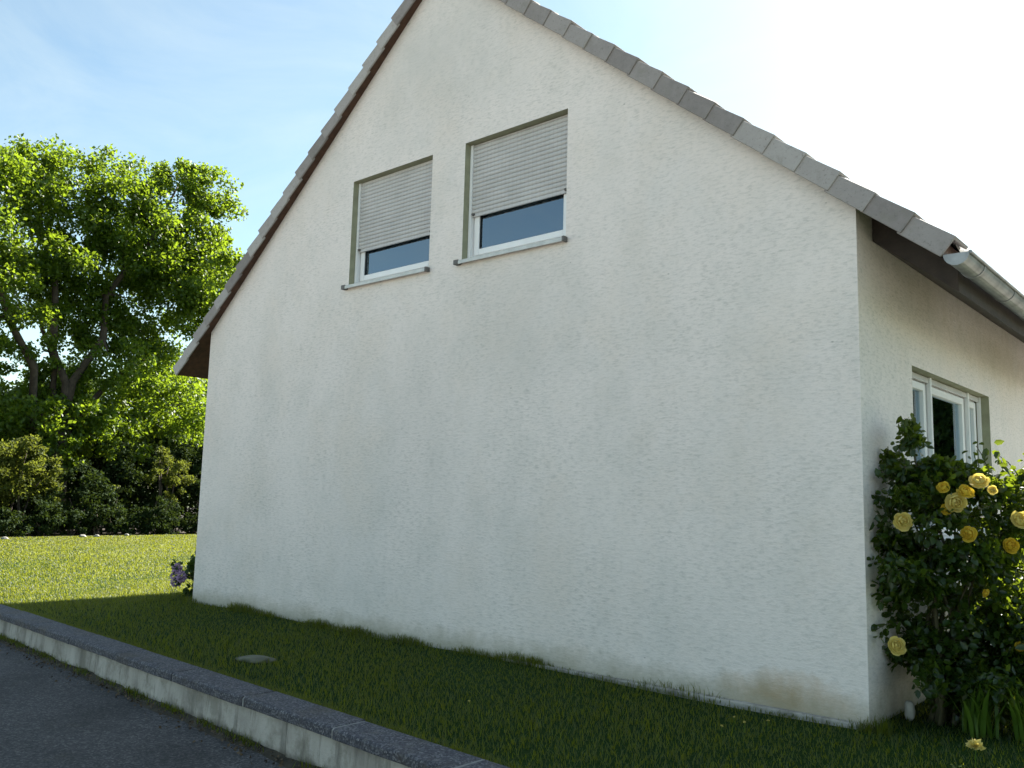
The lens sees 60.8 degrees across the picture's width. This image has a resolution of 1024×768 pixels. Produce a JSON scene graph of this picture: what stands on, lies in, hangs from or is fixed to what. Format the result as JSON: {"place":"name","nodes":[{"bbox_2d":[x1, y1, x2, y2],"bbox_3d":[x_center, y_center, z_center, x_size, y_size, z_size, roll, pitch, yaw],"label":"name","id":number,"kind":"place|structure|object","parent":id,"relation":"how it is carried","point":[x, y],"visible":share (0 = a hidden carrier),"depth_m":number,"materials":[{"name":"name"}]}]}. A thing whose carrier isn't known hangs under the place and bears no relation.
{"place":"outdoors","nodes":[
{"label":"outdoors","id":0,"kind":"place"},
{"bbox_2d":[0,508,196,536],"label":"planting bed ground","id":1,"kind":"structure","parent":0,"point":[104,533],"depth_m":25.27,"materials":[{"name":"soil"}]},
{"bbox_2d":[0,505,33,536],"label":"shrub","id":2,"kind":"object","parent":1,"relation":"on","point":[10,520],"visible":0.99,"depth_m":22.53,"materials":[{"name":"green plant"}]},
{"bbox_2d":[0,434,65,531],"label":"light shrub","id":3,"kind":"object","parent":1,"relation":"on","point":[10,462],"visible":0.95,"depth_m":23.47,"materials":[{"name":"green plant"}]},
{"bbox_2d":[0,450,75,530],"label":"dark shrub","id":4,"kind":"object","parent":1,"relation":"on","point":[32,505],"visible":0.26,"depth_m":24.57,"materials":[{"name":"green plant"}]},
{"bbox_2d":[21,499,67,535],"bbox_3d":[-12.505,3.588,23.300,1.253,1.062,1.085,-5,-10,41],"label":"shrub","id":5,"kind":"object","parent":1,"relation":"on","point":[42,517],"visible":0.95,"depth_m":23.21,"materials":[{"name":"green plant"}]},
{"bbox_2d":[48,506,97,536],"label":"shrub","id":6,"kind":"object","parent":1,"relation":"on","point":[72,524],"visible":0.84,"depth_m":23.80,"materials":[{"name":"green plant"}]},
{"bbox_2d":[33,459,127,533],"bbox_3d":[-12.159,3.208,24.684,1.398,2.203,2.452,-5,-10,41],"label":"dark shrub","id":7,"kind":"object","parent":1,"relation":"on","point":[95,479],"visible":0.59,"depth_m":24.69,"materials":[{"name":"green plant"}]},
{"bbox_2d":[3,360,176,472],"bbox_3d":[-15.760,2.264,31.898,4.302,6.074,6.923,-5,-10,41],"label":"dark tree","id":8,"kind":"object","parent":1,"relation":"on","point":[145,440],"visible":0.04,"depth_m":32.11,"materials":[{"name":"green plant"}]},
{"bbox_2d":[77,488,117,534],"bbox_3d":[-11.624,3.595,24.501,1.095,1.396,0.930,4,-8,-20],"label":"shrub","id":9,"kind":"object","parent":1,"relation":"on","point":[105,515],"visible":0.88,"depth_m":24.35,"materials":[{"name":"green plant"}]},
{"bbox_2d":[0,426,203,527],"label":"hedge","id":10,"kind":"object","parent":1,"relation":"on","point":[98,463],"visible":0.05,"depth_m":29.70,"materials":[{"name":"green plant"}]},
{"bbox_2d":[64,442,148,531],"bbox_3d":[-12.283,3.133,26.493,1.879,2.784,2.247,-5,-10,41],"label":"dark shrub","id":11,"kind":"object","parent":1,"relation":"on","point":[125,476],"visible":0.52,"depth_m":26.45,"materials":[{"name":"green plant"}]},
{"bbox_2d":[100,484,126,530],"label":"hedge shrub","id":12,"kind":"object","parent":1,"relation":"on","point":[120,489],"visible":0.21,"depth_m":25.97,"materials":[{"name":"green plant"}]},
{"bbox_2d":[0,133,248,530],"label":"maple tree","id":13,"kind":"object","parent":1,"relation":"on","point":[169,266],"visible":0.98,"depth_m":27.67,"materials":[{"name":"green plant"}]},
{"bbox_2d":[104,499,145,534],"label":"shrub","id":14,"kind":"object","parent":1,"relation":"on","point":[124,526],"visible":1,"depth_m":24.81,"materials":[{"name":"green plant"}]},
{"bbox_2d":[124,495,170,534],"bbox_3d":[-10.682,3.839,25.443,1.131,1.210,1.318,-5,-10,41],"label":"shrub","id":15,"kind":"object","parent":1,"relation":"on","point":[151,523],"visible":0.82,"depth_m":25.40,"materials":[{"name":"green plant"}]},
{"bbox_2d":[114,358,207,509],"bbox_3d":[-13.064,2.318,34.558,5.133,6.794,5.322,1,-7,0],"label":"dark tree","id":16,"kind":"object","parent":1,"relation":"on","point":[164,444],"visible":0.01,"depth_m":33.35,"materials":[{"name":"green plant"}]},
{"bbox_2d":[126,443,201,515],"bbox_3d":[-11.073,3.291,28.046,1.743,2.945,2.105,-5,-10,41],"label":"dark shrub","id":17,"kind":"object","parent":1,"relation":"on","point":[185,452],"visible":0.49,"depth_m":28.09,"materials":[{"name":"green plant"}]},
{"bbox_2d":[143,446,197,530],"bbox_3d":[-10.540,3.229,26.576,1.152,2.695,1.701,-5,-10,41],"label":"conifer shrub","id":18,"kind":"object","parent":1,"relation":"on","point":[169,479],"visible":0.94,"depth_m":26.49,"materials":[{"name":"green plant"}]},
{"bbox_2d":[156,498,184,534],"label":"shrub","id":19,"kind":"object","parent":1,"relation":"on","point":[168,516],"visible":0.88,"depth_m":25.97,"materials":[{"name":"green plant"}]},
{"bbox_2d":[176,512,198,533],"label":"shrub","id":20,"kind":"object","parent":1,"relation":"on","point":[191,525],"visible":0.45,"depth_m":26.43,"materials":[{"name":"green plant"}]},
{"bbox_2d":[175,448,202,509],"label":"dark shrub","id":21,"kind":"object","parent":1,"relation":"on","point":[195,489],"visible":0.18,"depth_m":28.46,"materials":[{"name":"green plant"}]},
{"bbox_2d":[0,643,284,767],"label":"road","id":22,"kind":"structure","parent":0,"point":[46,721],"depth_m":5.60,"materials":[{"name":"grey asphalt"}]},
{"bbox_2d":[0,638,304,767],"bbox_3d":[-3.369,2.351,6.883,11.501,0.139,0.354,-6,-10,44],"label":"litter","id":23,"kind":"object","parent":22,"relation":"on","point":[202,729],"visible":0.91,"depth_m":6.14,"materials":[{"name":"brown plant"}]},
{"bbox_2d":[0,639,321,767],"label":"dirt","id":24,"kind":"structure","parent":22,"relation":"on","point":[287,762],"depth_m":5.98,"materials":[{"name":"brown soil"}]},
{"bbox_2d":[0,534,1023,767],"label":"lawn","id":25,"kind":"structure","parent":0,"point":[527,750],"depth_m":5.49,"materials":[{"name":"green plant"}]},
{"bbox_2d":[169,551,195,596],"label":"flowering shrub","id":26,"kind":"object","parent":25,"relation":"on","point":[178,578],"visible":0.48,"depth_m":10.79,"materials":[{"name":"purple plant"}]},
{"bbox_2d":[235,655,275,663],"bbox_3d":[-2.006,2.151,6.825,0.341,0.048,0.218,-2,-8,24],"label":"flat stone","id":27,"kind":"object","parent":25,"relation":"on","point":[257,658],"visible":0.88,"depth_m":6.77,"materials":[{"name":"grey stone"}]},
{"bbox_2d":[173,0,1023,729],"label":"house","id":28,"kind":"structure","parent":25,"relation":"on","point":[539,330],"depth_m":7.08,"materials":[{"name":"paint"}]},
{"bbox_2d":[341,160,432,289],"bbox_3d":[-1.198,-1.582,8.791,1.278,1.161,0.241,-5,-10,41],"label":"window","id":29,"kind":"structure","parent":28,"relation":"in","point":[393,236],"depth_m":8.82,"materials":[{"name":"white plastic"}]},
{"bbox_2d":[453,114,567,265],"bbox_3d":[0.035,-1.691,7.718,1.275,1.161,0.241,-5,-10,41],"label":"window","id":30,"kind":"structure","parent":28,"relation":"in","point":[518,190],"depth_m":7.73,"materials":[{"name":"white plastic"}]},
{"bbox_2d":[912,372,985,549],"bbox_3d":[3.535,0.656,7.061,0.240,1.329,2.305,-5,-10,41],"label":"window","id":31,"kind":"structure","parent":28,"relation":"in","point":[947,414],"depth_m":7.30,"materials":[{"name":"white plastic"}]},
{"bbox_2d":[867,413,1023,731],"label":"rose bush","id":32,"kind":"object","parent":25,"relation":"on","point":[982,605],"visible":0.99,"depth_m":5.27,"materials":[{"name":"green plant"}]},
{"bbox_2d":[965,738,985,764],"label":"lawn flower","id":33,"kind":"object","parent":25,"relation":"on","point":[975,744],"visible":1,"depth_m":4.46,"materials":[{"name":"yellow plant"}]},
{"bbox_2d":[947,679,1017,739],"bbox_3d":[2.707,1.869,5.081,0.345,0.350,0.397,2,-7,-4],"label":"strap leaf plant","id":34,"kind":"object","parent":25,"relation":"on","point":[976,718],"visible":0.84,"depth_m":5.04,"materials":[{"name":"green plant"}]},
{"bbox_2d":[1003,687,1023,742],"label":"strap leaf plant","id":35,"kind":"object","parent":25,"relation":"on","point":[1017,716],"visible":0.87,"depth_m":4.98,"materials":[{"name":"green plant"}]},
{"bbox_2d":[0,0,1023,489],"label":"sky","id":36,"kind":"structure","parent":0,"point":[918,103],"materials":[{"name":"blue"}]},
{"bbox_2d":[904,700,914,721],"bbox_3d":[2.458,2.025,5.403,0.073,0.130,0.062,8,-10,-43],"label":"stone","id":37,"kind":"object","parent":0,"point":[909,707],"visible":0.98,"depth_m":5.38,"materials":[{"name":"grey stone"}]},
{"label":"ground","id":38,"kind":"structure","parent":0,"visible":0},
{"bbox_2d":[0,604,509,767],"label":"edging wall","id":39,"kind":"structure","parent":38,"relation":"on","point":[295,728],"depth_m":5.54,"materials":[{"name":"concrete"}]}
]}

